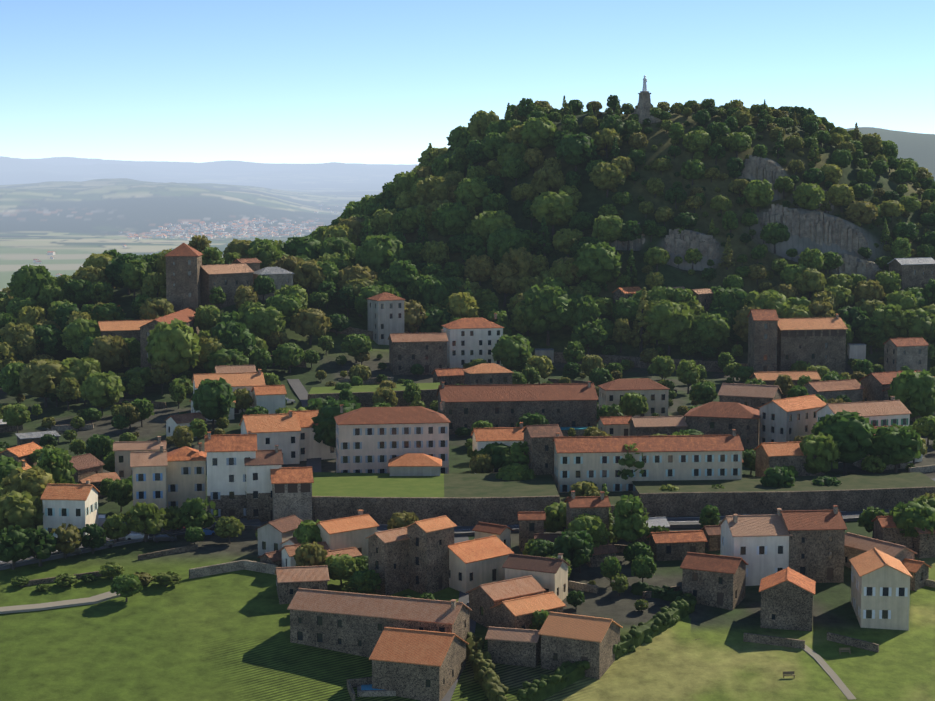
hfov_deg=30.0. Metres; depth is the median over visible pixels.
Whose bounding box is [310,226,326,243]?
tree
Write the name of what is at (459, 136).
tree
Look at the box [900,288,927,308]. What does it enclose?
tree
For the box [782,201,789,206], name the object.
tree
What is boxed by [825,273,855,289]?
tree
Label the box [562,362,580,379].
tree
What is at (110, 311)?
tree
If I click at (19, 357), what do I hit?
tree
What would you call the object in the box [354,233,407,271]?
tree
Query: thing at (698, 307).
tree
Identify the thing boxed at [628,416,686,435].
house
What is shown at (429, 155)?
tree
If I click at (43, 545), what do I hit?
tree
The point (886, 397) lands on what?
house
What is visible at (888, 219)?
tree
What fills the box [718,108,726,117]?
tree
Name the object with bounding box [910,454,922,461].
house
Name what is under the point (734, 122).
tree
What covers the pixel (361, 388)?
terrace lawn
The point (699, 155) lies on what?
tree
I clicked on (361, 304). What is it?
tree
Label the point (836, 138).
tree
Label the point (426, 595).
tree
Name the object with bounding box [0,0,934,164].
sky
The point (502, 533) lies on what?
house
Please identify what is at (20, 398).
tree
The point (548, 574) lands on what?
house
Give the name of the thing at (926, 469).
garden wall
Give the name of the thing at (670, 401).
tree
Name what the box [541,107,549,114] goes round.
tree
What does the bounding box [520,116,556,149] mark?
tree
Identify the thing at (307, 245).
tree
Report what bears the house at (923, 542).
on the terrain at (216, 638)
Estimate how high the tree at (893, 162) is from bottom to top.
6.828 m
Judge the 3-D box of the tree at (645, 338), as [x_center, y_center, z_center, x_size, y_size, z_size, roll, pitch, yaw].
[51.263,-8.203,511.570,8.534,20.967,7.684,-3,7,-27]
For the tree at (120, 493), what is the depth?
339.31 m
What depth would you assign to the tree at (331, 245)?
546.48 m
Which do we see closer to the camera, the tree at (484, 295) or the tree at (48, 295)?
the tree at (48, 295)
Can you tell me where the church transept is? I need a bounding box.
[231,258,261,270]
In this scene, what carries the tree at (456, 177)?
on the terrain at (216, 638)
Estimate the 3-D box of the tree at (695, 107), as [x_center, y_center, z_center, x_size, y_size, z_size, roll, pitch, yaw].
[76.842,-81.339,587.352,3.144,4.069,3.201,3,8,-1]
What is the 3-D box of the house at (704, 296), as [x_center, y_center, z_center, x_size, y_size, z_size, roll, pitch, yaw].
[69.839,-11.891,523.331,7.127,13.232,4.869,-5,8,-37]
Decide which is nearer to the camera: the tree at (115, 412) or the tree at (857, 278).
the tree at (115, 412)
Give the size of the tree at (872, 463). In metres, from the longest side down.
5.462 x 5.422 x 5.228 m
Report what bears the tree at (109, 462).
on the terrain at (216, 638)
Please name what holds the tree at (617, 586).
on the terrain at (216, 638)
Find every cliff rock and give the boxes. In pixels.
[611,222,644,247]
[663,229,718,258]
[743,156,784,189]
[759,202,868,252]
[794,188,832,211]
[836,254,880,280]
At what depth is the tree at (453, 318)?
507.43 m
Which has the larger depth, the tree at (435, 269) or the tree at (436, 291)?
the tree at (435, 269)
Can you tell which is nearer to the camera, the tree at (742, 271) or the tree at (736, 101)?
the tree at (742, 271)
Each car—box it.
[58,548,81,554]
[103,540,114,547]
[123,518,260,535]
[125,531,148,539]
[153,533,176,542]
[202,527,214,535]
[286,398,294,403]
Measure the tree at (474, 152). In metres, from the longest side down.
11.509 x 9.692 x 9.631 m
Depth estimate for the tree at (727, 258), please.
535.00 m
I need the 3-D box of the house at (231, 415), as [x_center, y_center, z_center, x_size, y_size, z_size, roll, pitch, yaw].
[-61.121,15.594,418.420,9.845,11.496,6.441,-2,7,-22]
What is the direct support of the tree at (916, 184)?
on the terrain at (216, 638)
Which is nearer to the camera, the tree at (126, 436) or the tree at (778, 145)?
the tree at (126, 436)
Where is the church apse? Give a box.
[253,267,294,299]
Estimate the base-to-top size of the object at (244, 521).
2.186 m
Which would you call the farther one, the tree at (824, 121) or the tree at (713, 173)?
the tree at (824, 121)
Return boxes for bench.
[783,671,794,677]
[839,648,850,654]
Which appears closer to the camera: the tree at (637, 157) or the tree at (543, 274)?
the tree at (543, 274)
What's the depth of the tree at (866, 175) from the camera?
571.63 m
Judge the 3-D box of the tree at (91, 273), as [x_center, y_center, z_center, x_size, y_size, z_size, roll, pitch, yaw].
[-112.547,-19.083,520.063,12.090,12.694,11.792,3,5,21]
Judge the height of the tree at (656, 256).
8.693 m
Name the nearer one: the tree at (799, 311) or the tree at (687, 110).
the tree at (799, 311)
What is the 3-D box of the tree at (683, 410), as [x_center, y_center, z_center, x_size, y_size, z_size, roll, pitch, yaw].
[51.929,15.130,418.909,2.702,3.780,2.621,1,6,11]
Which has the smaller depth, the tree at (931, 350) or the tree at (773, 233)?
the tree at (931, 350)
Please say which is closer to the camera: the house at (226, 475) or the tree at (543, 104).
the house at (226, 475)
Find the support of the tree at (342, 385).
on the terrain at (216, 638)
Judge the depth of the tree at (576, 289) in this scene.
523.41 m
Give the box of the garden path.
[802,644,855,698]
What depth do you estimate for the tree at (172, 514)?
323.89 m
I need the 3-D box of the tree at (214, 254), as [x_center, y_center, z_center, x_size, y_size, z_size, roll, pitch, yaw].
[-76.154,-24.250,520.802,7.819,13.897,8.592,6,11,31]
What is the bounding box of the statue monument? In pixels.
[631,75,660,123]
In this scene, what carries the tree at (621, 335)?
on the terrain at (216, 638)
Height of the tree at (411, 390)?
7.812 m
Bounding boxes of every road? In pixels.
[0,509,893,569]
[287,379,320,471]
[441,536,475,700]
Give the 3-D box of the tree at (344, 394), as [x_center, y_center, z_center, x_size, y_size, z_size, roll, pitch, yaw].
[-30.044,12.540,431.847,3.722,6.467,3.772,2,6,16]
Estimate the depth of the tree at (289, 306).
492.32 m
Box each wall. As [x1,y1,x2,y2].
[20,571,101,586]
[47,424,93,430]
[114,399,165,407]
[138,544,197,559]
[189,560,276,578]
[270,355,305,367]
[308,389,437,406]
[312,495,559,525]
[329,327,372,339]
[338,377,393,383]
[347,677,371,700]
[548,378,592,383]
[554,352,747,372]
[568,580,597,593]
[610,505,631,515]
[614,544,626,552]
[639,486,934,516]
[643,585,679,598]
[743,633,804,648]
[827,632,878,652]
[908,465,934,472]
[926,579,934,587]
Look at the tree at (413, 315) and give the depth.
507.69 m
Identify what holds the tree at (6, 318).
on the terrain at (216, 638)
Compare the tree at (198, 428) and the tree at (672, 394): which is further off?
the tree at (672, 394)
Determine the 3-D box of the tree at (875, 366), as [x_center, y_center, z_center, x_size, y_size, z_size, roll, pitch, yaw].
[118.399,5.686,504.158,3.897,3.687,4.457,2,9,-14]
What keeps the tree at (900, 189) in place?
on the terrain at (216, 638)
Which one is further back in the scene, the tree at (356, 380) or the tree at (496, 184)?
the tree at (496, 184)
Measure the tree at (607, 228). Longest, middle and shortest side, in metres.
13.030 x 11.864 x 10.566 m
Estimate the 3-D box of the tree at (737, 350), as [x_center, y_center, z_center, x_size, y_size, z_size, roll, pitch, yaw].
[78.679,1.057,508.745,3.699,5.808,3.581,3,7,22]
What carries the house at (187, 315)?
on the terrain at (216, 638)
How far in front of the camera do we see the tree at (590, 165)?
554.99 m
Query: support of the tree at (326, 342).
on the terrain at (216, 638)
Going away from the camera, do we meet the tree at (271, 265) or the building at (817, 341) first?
the building at (817, 341)
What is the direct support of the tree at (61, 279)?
on the terrain at (216, 638)
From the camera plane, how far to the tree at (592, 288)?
525.88 m
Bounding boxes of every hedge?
[465,627,507,700]
[518,592,697,700]
[631,581,685,601]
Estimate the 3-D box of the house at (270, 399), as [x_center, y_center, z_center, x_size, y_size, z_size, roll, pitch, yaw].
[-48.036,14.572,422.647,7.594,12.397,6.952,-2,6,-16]
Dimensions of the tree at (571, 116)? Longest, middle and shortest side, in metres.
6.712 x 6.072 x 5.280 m
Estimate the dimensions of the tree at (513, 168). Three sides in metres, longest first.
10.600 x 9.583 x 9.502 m
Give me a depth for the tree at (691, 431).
384.48 m
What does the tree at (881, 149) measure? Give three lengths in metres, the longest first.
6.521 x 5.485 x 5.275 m
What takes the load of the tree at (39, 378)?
on the terrain at (216, 638)
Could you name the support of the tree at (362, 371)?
on the terrain at (216, 638)
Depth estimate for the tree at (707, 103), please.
588.71 m
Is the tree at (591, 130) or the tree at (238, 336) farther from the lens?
the tree at (591, 130)
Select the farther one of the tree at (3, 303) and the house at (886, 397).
the tree at (3, 303)
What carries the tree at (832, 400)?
on the terrain at (216, 638)
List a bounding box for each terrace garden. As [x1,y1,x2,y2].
[444,473,558,496]
[558,491,634,504]
[632,472,934,492]
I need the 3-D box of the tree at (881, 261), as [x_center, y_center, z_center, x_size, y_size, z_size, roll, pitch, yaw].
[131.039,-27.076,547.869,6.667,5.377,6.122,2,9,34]
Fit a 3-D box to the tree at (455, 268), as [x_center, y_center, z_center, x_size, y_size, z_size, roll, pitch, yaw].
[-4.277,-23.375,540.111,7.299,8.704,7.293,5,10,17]
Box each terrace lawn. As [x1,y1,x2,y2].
[308,382,439,393]
[312,472,443,496]
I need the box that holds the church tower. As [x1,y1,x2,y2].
[165,243,202,311]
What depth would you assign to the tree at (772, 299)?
513.36 m
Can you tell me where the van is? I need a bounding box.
[98,514,105,526]
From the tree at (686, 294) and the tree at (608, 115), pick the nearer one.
the tree at (686, 294)
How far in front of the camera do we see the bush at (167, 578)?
297.79 m
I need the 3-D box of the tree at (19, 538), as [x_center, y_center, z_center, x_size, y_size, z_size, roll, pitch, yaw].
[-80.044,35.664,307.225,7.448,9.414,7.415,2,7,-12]
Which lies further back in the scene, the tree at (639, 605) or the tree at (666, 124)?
the tree at (666, 124)
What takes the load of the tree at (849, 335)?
on the terrain at (216, 638)
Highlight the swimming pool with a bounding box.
[357,684,395,696]
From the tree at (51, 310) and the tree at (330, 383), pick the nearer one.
the tree at (330, 383)
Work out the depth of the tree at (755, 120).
581.32 m
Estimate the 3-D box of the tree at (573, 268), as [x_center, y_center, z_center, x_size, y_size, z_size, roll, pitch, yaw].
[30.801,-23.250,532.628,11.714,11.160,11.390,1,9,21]
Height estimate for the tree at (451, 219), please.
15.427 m
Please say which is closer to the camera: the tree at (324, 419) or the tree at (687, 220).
the tree at (324, 419)
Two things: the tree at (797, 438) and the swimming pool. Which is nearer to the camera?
the swimming pool
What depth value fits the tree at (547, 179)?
552.39 m
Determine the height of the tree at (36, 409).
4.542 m
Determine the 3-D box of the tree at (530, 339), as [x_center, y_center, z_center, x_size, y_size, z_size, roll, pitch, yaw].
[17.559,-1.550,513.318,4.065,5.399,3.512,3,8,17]
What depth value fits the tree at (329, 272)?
525.35 m
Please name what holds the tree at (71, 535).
on the terrain at (216, 638)
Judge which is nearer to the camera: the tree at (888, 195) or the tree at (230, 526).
the tree at (230, 526)
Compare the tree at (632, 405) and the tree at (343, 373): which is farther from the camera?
the tree at (343, 373)
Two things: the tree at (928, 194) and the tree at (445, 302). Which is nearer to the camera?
the tree at (445, 302)
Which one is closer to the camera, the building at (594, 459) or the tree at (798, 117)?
the building at (594, 459)
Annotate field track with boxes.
[0,591,119,613]
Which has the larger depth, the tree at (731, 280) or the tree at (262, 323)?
the tree at (731, 280)
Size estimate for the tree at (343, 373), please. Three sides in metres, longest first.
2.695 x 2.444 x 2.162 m
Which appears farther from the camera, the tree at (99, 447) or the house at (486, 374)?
the house at (486, 374)
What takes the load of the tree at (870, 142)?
on the terrain at (216, 638)
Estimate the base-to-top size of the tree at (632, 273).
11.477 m
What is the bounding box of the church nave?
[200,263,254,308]
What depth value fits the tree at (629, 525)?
310.62 m
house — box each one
[0,419,22,432]
[0,442,41,465]
[15,431,59,445]
[20,460,31,469]
[40,479,99,541]
[47,251,54,254]
[69,453,104,483]
[80,472,120,496]
[98,319,153,365]
[113,436,166,479]
[130,445,167,512]
[139,307,199,379]
[164,412,206,437]
[166,443,206,513]
[189,397,235,421]
[191,369,265,413]
[205,430,257,519]
[214,365,255,372]
[239,410,300,463]
[244,445,282,521]
[251,385,286,413]
[255,514,302,554]
[257,550,281,566]
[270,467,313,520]
[274,565,329,603]
[279,541,330,566]
[280,537,312,546]
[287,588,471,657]
[288,410,335,460]
[316,510,378,555]
[325,547,362,556]
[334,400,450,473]
[365,527,409,595]
[366,292,405,344]
[369,627,468,700]
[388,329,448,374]
[388,453,441,475]
[404,515,456,593]
[431,368,463,384]
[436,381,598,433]
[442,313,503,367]
[448,535,513,592]
[463,363,513,384]
[466,575,545,627]
[471,422,524,473]
[472,522,512,548]
[485,626,540,667]
[490,591,565,628]
[502,553,570,600]
[517,512,545,550]
[522,424,563,479]
[533,533,561,542]
[535,349,553,362]
[538,611,622,678]
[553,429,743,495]
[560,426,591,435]
[564,491,610,544]
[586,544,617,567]
[596,416,631,435]
[598,378,669,416]
[612,287,640,302]
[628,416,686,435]
[630,517,669,541]
[647,530,707,560]
[680,552,748,609]
[684,401,759,450]
[691,288,713,312]
[700,525,720,550]
[718,383,782,409]
[718,508,792,585]
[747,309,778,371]
[749,371,820,398]
[754,441,824,476]
[758,394,825,443]
[759,567,815,630]
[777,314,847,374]
[781,505,846,582]
[803,379,864,401]
[815,396,911,462]
[844,532,916,567]
[847,344,865,359]
[849,547,912,629]
[853,425,907,470]
[859,370,919,401]
[871,516,912,549]
[883,337,929,371]
[883,376,934,420]
[887,257,934,290]
[901,558,931,590]
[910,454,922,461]
[912,527,934,558]
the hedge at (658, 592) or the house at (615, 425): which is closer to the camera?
the hedge at (658, 592)
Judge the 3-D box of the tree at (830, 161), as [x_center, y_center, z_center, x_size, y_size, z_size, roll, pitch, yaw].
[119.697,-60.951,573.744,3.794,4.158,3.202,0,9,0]
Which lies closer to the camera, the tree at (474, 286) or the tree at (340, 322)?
the tree at (340, 322)
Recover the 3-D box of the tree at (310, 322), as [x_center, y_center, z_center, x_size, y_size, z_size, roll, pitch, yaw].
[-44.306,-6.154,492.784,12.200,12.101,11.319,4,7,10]
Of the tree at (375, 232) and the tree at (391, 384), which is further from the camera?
the tree at (375, 232)
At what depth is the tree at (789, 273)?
530.43 m
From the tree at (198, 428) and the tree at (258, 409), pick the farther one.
the tree at (258, 409)
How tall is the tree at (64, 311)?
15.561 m
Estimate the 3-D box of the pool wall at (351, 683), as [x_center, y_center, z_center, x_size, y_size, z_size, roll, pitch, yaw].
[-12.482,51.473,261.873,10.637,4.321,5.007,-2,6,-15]
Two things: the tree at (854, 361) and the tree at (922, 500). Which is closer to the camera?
the tree at (922, 500)
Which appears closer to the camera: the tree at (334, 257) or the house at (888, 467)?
the house at (888, 467)
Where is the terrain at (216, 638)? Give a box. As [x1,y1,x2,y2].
[0,112,934,700]
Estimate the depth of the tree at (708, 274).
530.50 m
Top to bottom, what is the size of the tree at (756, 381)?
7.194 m
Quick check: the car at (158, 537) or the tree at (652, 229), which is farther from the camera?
the tree at (652, 229)
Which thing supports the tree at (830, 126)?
on the terrain at (216, 638)
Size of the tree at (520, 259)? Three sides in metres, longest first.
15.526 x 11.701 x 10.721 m
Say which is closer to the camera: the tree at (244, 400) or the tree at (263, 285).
the tree at (244, 400)
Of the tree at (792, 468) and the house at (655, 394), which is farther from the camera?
the house at (655, 394)
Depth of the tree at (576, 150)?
557.21 m
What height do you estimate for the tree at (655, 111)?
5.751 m
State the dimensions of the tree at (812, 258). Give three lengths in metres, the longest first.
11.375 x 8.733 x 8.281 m
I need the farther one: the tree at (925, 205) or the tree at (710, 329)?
the tree at (925, 205)
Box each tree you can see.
[0,291,7,298]
[0,297,11,312]
[0,312,16,328]
[0,322,40,361]
[0,336,23,361]
[0,340,16,369]
[0,362,27,402]
[0,405,7,417]
[0,441,10,449]
[0,454,22,482]
[0,466,54,505]
[0,490,43,531]
[0,525,34,569]
[1,287,13,298]
[2,403,30,432]
[5,297,41,317]
[7,264,57,299]
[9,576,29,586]
[15,394,24,402]
[16,305,45,326]
[19,358,67,407]
[24,527,56,566]
[28,354,54,362]
[29,448,42,462]
[31,404,41,416]
[33,324,63,355]
[34,447,76,483]
[35,319,62,340]
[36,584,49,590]
[37,285,69,310]
[39,434,57,446]
[41,416,55,428]
[44,383,62,406]
[44,444,54,449]
[47,299,72,320]
[50,523,81,558]
[53,302,78,352]
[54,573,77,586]
[56,274,72,288]
[56,377,80,410]
[60,318,100,356]
[60,356,100,402]
[63,279,92,308]
[63,429,77,441]
[65,310,91,356]
[69,439,85,455]
[70,265,110,302]
[70,416,84,429]
[79,336,101,359]
[79,370,124,416]
[79,524,106,553]
[80,408,101,423]
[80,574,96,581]
[81,304,94,313]
[82,253,112,282]
[84,434,114,460]
[86,281,114,303]
[88,334,129,371]
[90,302,126,322]
[91,302,114,319]
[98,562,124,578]
[99,477,113,501]
[103,248,121,288]
[103,451,114,471]
[103,513,130,541]
[105,254,140,294]
[107,478,132,511]
[110,405,121,411]
[110,573,142,601]
[111,408,118,417]
[111,414,130,432]
[115,373,125,377]
[116,317,133,320]
[117,403,140,429]
[118,258,153,297]
[119,432,136,441]
[120,377,130,397]
[121,337,140,370]
[124,366,154,393]
[126,376,144,397]
[126,502,167,541]
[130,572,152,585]
[131,294,149,316]
[131,398,154,426]
[138,254,157,272]
[139,297,174,319]
[140,272,165,298]
[145,318,200,381]
[149,360,172,393]
[152,252,160,271]
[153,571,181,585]
[154,248,171,275]
[160,506,184,532]
[165,436,174,445]
[169,378,192,393]
[171,383,185,408]
[172,425,193,447]
[179,497,217,527]
[181,370,192,378]
[185,526,205,543]
[188,235,213,258]
[189,418,207,444]
[191,377,236,429]
[194,305,219,330]
[196,335,225,373]
[198,330,209,337]
[202,247,224,264]
[203,348,248,372]
[209,287,225,308]
[209,320,255,354]
[214,429,224,434]
[214,516,244,543]
[215,311,243,325]
[216,416,228,428]
[223,238,251,258]
[224,252,241,263]
[233,388,253,411]
[234,285,257,308]
[238,301,264,315]
[244,237,281,255]
[244,305,285,339]
[245,336,267,357]
[245,405,268,414]
[248,244,282,268]
[248,348,272,369]
[252,275,275,301]
[263,372,280,384]
[264,293,303,325]
[264,331,288,347]
[266,261,275,266]
[271,343,304,372]
[274,284,307,308]
[275,240,284,245]
[275,255,302,283]
[275,407,287,413]
[280,235,320,259]
[283,407,310,412]
[289,308,331,344]
[293,260,324,297]
[293,519,323,543]
[293,541,327,566]
[294,254,310,260]
[301,534,307,559]
[304,349,319,367]
[305,396,338,409]
[308,292,328,309]
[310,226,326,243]
[310,260,339,290]
[311,399,360,447]
[315,370,326,379]
[317,237,355,265]
[317,280,337,308]
[318,252,352,270]
[318,335,333,354]
[320,223,358,246]
[323,553,358,586]
[325,381,335,386]
[326,313,350,335]
[328,220,338,226]
[334,216,365,245]
[334,264,378,293]
[334,382,351,389]
[335,355,346,365]
[336,249,346,294]
[337,286,356,317]
[338,277,374,316]
[339,389,353,400]
[340,201,360,218]
[340,334,371,362]
[340,371,347,376]
[340,581,354,592]
[342,205,363,218]
[347,214,366,245]
[348,364,371,381]
[348,568,381,593]
[350,376,362,385]
[352,394,359,402]
[353,555,367,568]
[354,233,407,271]
[354,284,399,320]
[354,352,369,364]
[355,557,366,570]
[358,218,377,238]
[359,195,386,214]
[360,216,372,244]
[363,203,385,218]
[370,208,398,235]
[372,386,397,406]
[372,402,392,406]
[373,279,385,285]
[376,268,403,285]
[376,374,386,381]
[377,362,386,369]
[379,380,396,388]
[380,181,395,198]
[384,197,397,209]
[384,259,419,295]
[385,231,407,244]
[387,510,418,529]
[390,171,417,196]
[392,210,418,235]
[395,191,418,209]
[396,288,406,300]
[397,379,405,383]
[400,204,433,236]
[400,594,412,597]
[402,242,423,263]
[403,383,420,402]
[404,299,427,332]
[404,379,413,384]
[405,274,436,301]
[410,364,423,376]
[410,400,425,407]
[411,177,424,191]
[414,175,453,205]
[414,262,426,271]
[416,166,433,177]
[417,147,437,166]
[417,278,454,308]
[418,307,451,332]
[419,592,435,599]
[420,240,449,263]
[420,262,445,277]
[424,303,441,310]
[425,143,432,166]
[425,199,455,218]
[430,400,437,411]
[431,153,465,176]
[431,201,471,236]
[432,147,447,158]
[436,276,463,292]
[440,296,462,313]
[442,171,464,185]
[443,261,463,277]
[443,291,478,317]
[446,125,472,149]
[447,185,456,202]
[449,316,467,322]
[450,147,473,167]
[453,177,492,207]
[455,427,470,437]
[457,281,482,297]
[460,235,485,261]
[464,139,490,164]
[464,254,495,287]
[464,278,479,312]
[465,165,489,178]
[465,438,472,447]
[467,110,499,137]
[467,445,472,458]
[468,358,487,367]
[469,136,482,140]
[469,454,493,472]
[470,210,515,244]
[470,442,510,468]
[471,420,492,432]
[474,288,498,310]
[478,301,499,320]
[481,132,509,160]
[481,193,508,210]
[483,175,504,193]
[485,121,503,135]
[485,160,502,176]
[485,309,511,332]
[486,227,530,264]
[491,263,520,306]
[491,333,533,370]
[495,463,535,480]
[496,142,527,163]
[500,157,529,185]
[501,119,523,133]
[502,247,534,278]
[502,323,511,335]
[503,103,511,122]
[504,104,525,121]
[505,124,529,147]
[505,441,529,464]
[507,293,519,312]
[507,363,526,371]
[510,302,529,336]
[511,183,538,201]
[512,371,526,383]
[513,104,525,121]
[513,293,528,335]
[515,275,543,293]
[516,412,549,426]
[518,98,535,118]
[519,283,574,345]
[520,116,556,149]
[522,147,544,172]
[522,367,540,383]
[522,539,542,554]
[524,336,533,346]
[525,355,552,383]
[525,539,553,556]
[526,110,549,120]
[529,190,577,235]
[529,609,548,629]
[530,254,548,276]
[531,166,565,193]
[533,100,552,108]
[535,105,542,110]
[539,270,555,278]
[540,277,569,292]
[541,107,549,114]
[543,157,561,170]
[544,501,565,532]
[546,554,571,578]
[549,108,559,113]
[549,112,561,123]
[549,256,584,286]
[550,259,578,286]
[551,531,590,576]
[552,130,572,146]
[552,228,583,256]
[554,132,597,171]
[558,185,581,205]
[558,377,570,383]
[559,95,568,116]
[561,114,577,124]
[561,118,579,133]
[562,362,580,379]
[563,341,584,362]
[564,513,609,547]
[566,99,583,114]
[566,590,584,609]
[567,293,601,329]
[568,104,572,114]
[568,211,594,235]
[568,285,592,297]
[568,428,575,436]
[568,481,600,496]
[569,236,599,256]
[569,321,607,353]
[571,530,593,572]
[573,241,622,283]
[577,280,599,296]
[580,354,604,375]
[582,116,597,128]
[584,426,599,435]
[585,159,605,174]
[586,101,602,111]
[587,127,595,134]
[588,103,593,115]
[589,162,626,197]
[589,367,612,386]
[591,128,622,157]
[591,215,625,244]
[591,430,606,435]
[592,155,602,159]
[594,296,613,318]
[596,318,614,346]
[596,403,623,418]
[598,204,618,216]
[599,116,626,135]
[600,556,621,585]
[602,114,619,121]
[602,483,616,542]
[606,362,622,374]
[607,95,619,113]
[607,109,613,114]
[607,137,619,162]
[610,573,628,595]
[611,156,634,184]
[611,370,622,379]
[612,296,640,328]
[612,318,631,352]
[612,494,648,542]
[613,191,632,210]
[615,102,621,119]
[616,274,631,286]
[617,219,642,249]
[618,443,645,479]
[619,392,648,416]
[620,359,630,373]
[621,103,633,110]
[622,133,630,143]
[623,541,652,560]
[624,105,632,111]
[624,119,641,134]
[624,249,637,281]
[627,287,654,352]
[628,114,638,120]
[628,132,647,149]
[628,149,645,170]
[629,171,640,183]
[631,554,656,582]
[633,289,654,309]
[634,599,648,611]
[638,201,654,217]
[640,348,659,362]
[642,220,658,241]
[643,118,650,125]
[643,247,670,270]
[643,298,665,344]
[644,127,652,134]
[644,299,696,355]
[645,272,664,287]
[646,177,664,197]
[647,286,679,302]
[647,525,669,539]
[649,158,672,174]
[649,355,674,379]
[650,107,661,117]
[650,433,665,435]
[651,145,657,150]
[654,206,673,225]
[655,347,664,355]
[656,226,666,238]
[657,101,670,110]
[657,380,673,390]
[658,111,670,119]
[658,155,670,160]
[659,484,678,490]
[660,120,672,133]
[664,187,686,208]
[668,122,684,145]
[668,145,680,158]
[668,390,676,399]
[668,399,673,406]
[670,105,677,111]
[670,288,696,305]
[671,431,688,434]
[673,212,696,228]
[674,108,680,114]
[674,256,682,263]
[676,359,699,393]
[678,104,684,110]
[678,329,700,345]
[678,406,687,418]
[680,159,705,184]
[680,299,705,315]
[680,428,703,434]
[682,107,691,113]
[682,130,710,152]
[683,121,689,126]
[684,248,702,268]
[685,100,696,109]
[685,196,703,212]
[688,126,705,131]
[688,269,694,275]
[688,381,717,404]
[689,312,730,348]
[690,187,704,195]
[691,103,699,112]
[691,400,698,405]
[693,151,703,159]
[693,364,705,370]
[694,109,710,125]
[695,193,705,209]
[697,368,706,379]
[699,504,720,526]
[701,99,714,108]
[701,268,716,284]
[704,167,720,181]
[706,121,730,140]
[707,107,718,118]
[707,143,725,164]
[707,259,713,265]
[708,218,716,236]
[708,306,735,331]
[709,286,725,294]
[709,287,749,314]
[709,484,724,488]
[710,195,732,213]
[713,134,727,146]
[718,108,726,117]
[718,235,734,269]
[718,352,734,375]
[722,210,737,236]
[722,274,743,289]
[723,362,740,380]
[724,116,737,131]
[724,131,751,157]
[725,377,733,382]
[726,108,739,116]
[726,157,744,170]
[727,330,742,344]
[728,99,744,109]
[728,170,741,178]
[728,178,748,196]
[730,104,742,109]
[731,110,751,129]
[731,344,742,361]
[733,305,766,342]
[735,266,750,280]
[735,366,755,382]
[740,126,755,139]
[740,233,751,244]
[741,213,757,229]
[742,289,791,317]
[742,449,755,474]
[743,179,773,211]
[744,208,754,212]
[744,378,765,384]
[748,264,766,284]
[749,229,755,238]
[751,105,759,114]
[751,247,765,263]
[752,116,760,124]
[753,144,767,157]
[756,106,763,112]
[756,126,764,132]
[757,244,767,252]
[758,109,767,118]
[758,119,766,132]
[759,282,772,290]
[760,222,789,253]
[760,465,794,487]
[762,114,773,125]
[764,107,772,115]
[767,123,777,130]
[769,127,784,139]
[770,131,785,158]
[771,258,787,275]
[771,283,799,298]
[772,109,781,117]
[773,176,793,198]
[774,374,793,398]
[777,117,793,130]
[777,158,786,165]
[778,106,789,111]
[780,263,806,285]
[781,465,798,476]
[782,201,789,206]
[783,304,812,317]
[784,135,803,152]
[786,248,797,260]
[786,385,808,397]
[787,159,804,175]
[788,296,811,306]
[789,361,810,370]
[790,106,807,125]
[790,175,798,183]
[791,113,801,121]
[792,182,824,209]
[793,268,826,300]
[793,436,804,441]
[796,375,811,386]
[797,151,804,155]
[798,248,824,270]
[799,432,840,473]
[802,114,821,124]
[802,167,825,184]
[803,121,818,132]
[803,137,818,148]
[805,107,814,114]
[806,365,829,380]
[807,132,820,161]
[808,161,814,167]
[808,300,835,317]
[810,290,838,313]
[811,130,830,147]
[811,409,877,474]
[812,475,841,486]
[815,394,826,401]
[816,125,825,131]
[818,148,824,154]
[819,117,827,126]
[819,191,831,212]
[820,164,842,182]
[822,263,834,273]
[822,371,837,380]
[822,374,845,380]
[823,251,843,273]
[824,181,832,187]
[824,285,854,306]
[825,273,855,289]
[825,398,845,403]
[826,122,835,131]
[826,159,836,164]
[827,183,854,211]
[829,133,844,146]
[830,126,847,134]
[831,149,852,168]
[832,306,869,343]
[834,141,855,153]
[836,395,851,401]
[841,372,850,378]
[843,134,852,141]
[843,321,853,343]
[844,200,877,226]
[847,130,862,140]
[849,140,862,150]
[849,180,856,185]
[850,359,858,368]
[851,273,866,288]
[851,371,865,382]
[852,122,860,140]
[852,149,862,158]
[852,183,872,200]
[853,158,859,164]
[853,279,884,302]
[853,359,873,374]
[854,299,885,316]
[855,316,886,353]
[857,159,867,168]
[857,168,875,183]
[857,247,871,260]
[857,506,887,537]
[860,132,882,154]
[860,455,886,473]
[866,335,888,351]
[867,155,874,161]
[869,159,889,177]
[869,303,906,337]
[870,423,922,472]
[872,197,878,203]
[872,364,883,371]
[873,143,884,154]
[873,188,884,197]
[873,218,882,226]
[873,270,901,294]
[874,205,880,220]
[874,256,892,270]
[875,154,887,161]
[876,367,885,371]
[878,200,904,222]
[878,357,883,363]
[880,219,892,243]
[882,140,897,155]
[882,143,897,157]
[882,191,898,199]
[882,216,891,222]
[883,156,899,172]
[883,290,918,310]
[884,501,934,536]
[887,369,934,423]
[891,237,911,257]
[892,168,912,182]
[892,222,918,240]
[893,157,918,168]
[896,184,907,193]
[897,159,914,167]
[897,308,934,340]
[899,161,917,182]
[899,195,920,212]
[899,365,909,370]
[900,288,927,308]
[902,210,909,218]
[904,286,927,298]
[905,463,914,470]
[912,415,934,444]
[913,182,920,188]
[913,437,927,464]
[913,495,934,507]
[914,167,928,185]
[916,189,923,195]
[916,244,934,256]
[919,178,934,188]
[919,231,934,246]
[920,200,930,212]
[920,212,934,228]
[920,492,934,498]
[921,188,934,202]
[921,304,934,313]
[923,279,934,304]
[926,337,934,343]
[927,201,934,213]
[927,343,934,361]
[929,367,934,375]
[930,355,934,366]
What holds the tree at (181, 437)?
on the terrain at (216, 638)
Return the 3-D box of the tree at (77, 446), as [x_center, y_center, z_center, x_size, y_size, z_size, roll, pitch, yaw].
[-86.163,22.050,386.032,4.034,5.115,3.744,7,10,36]

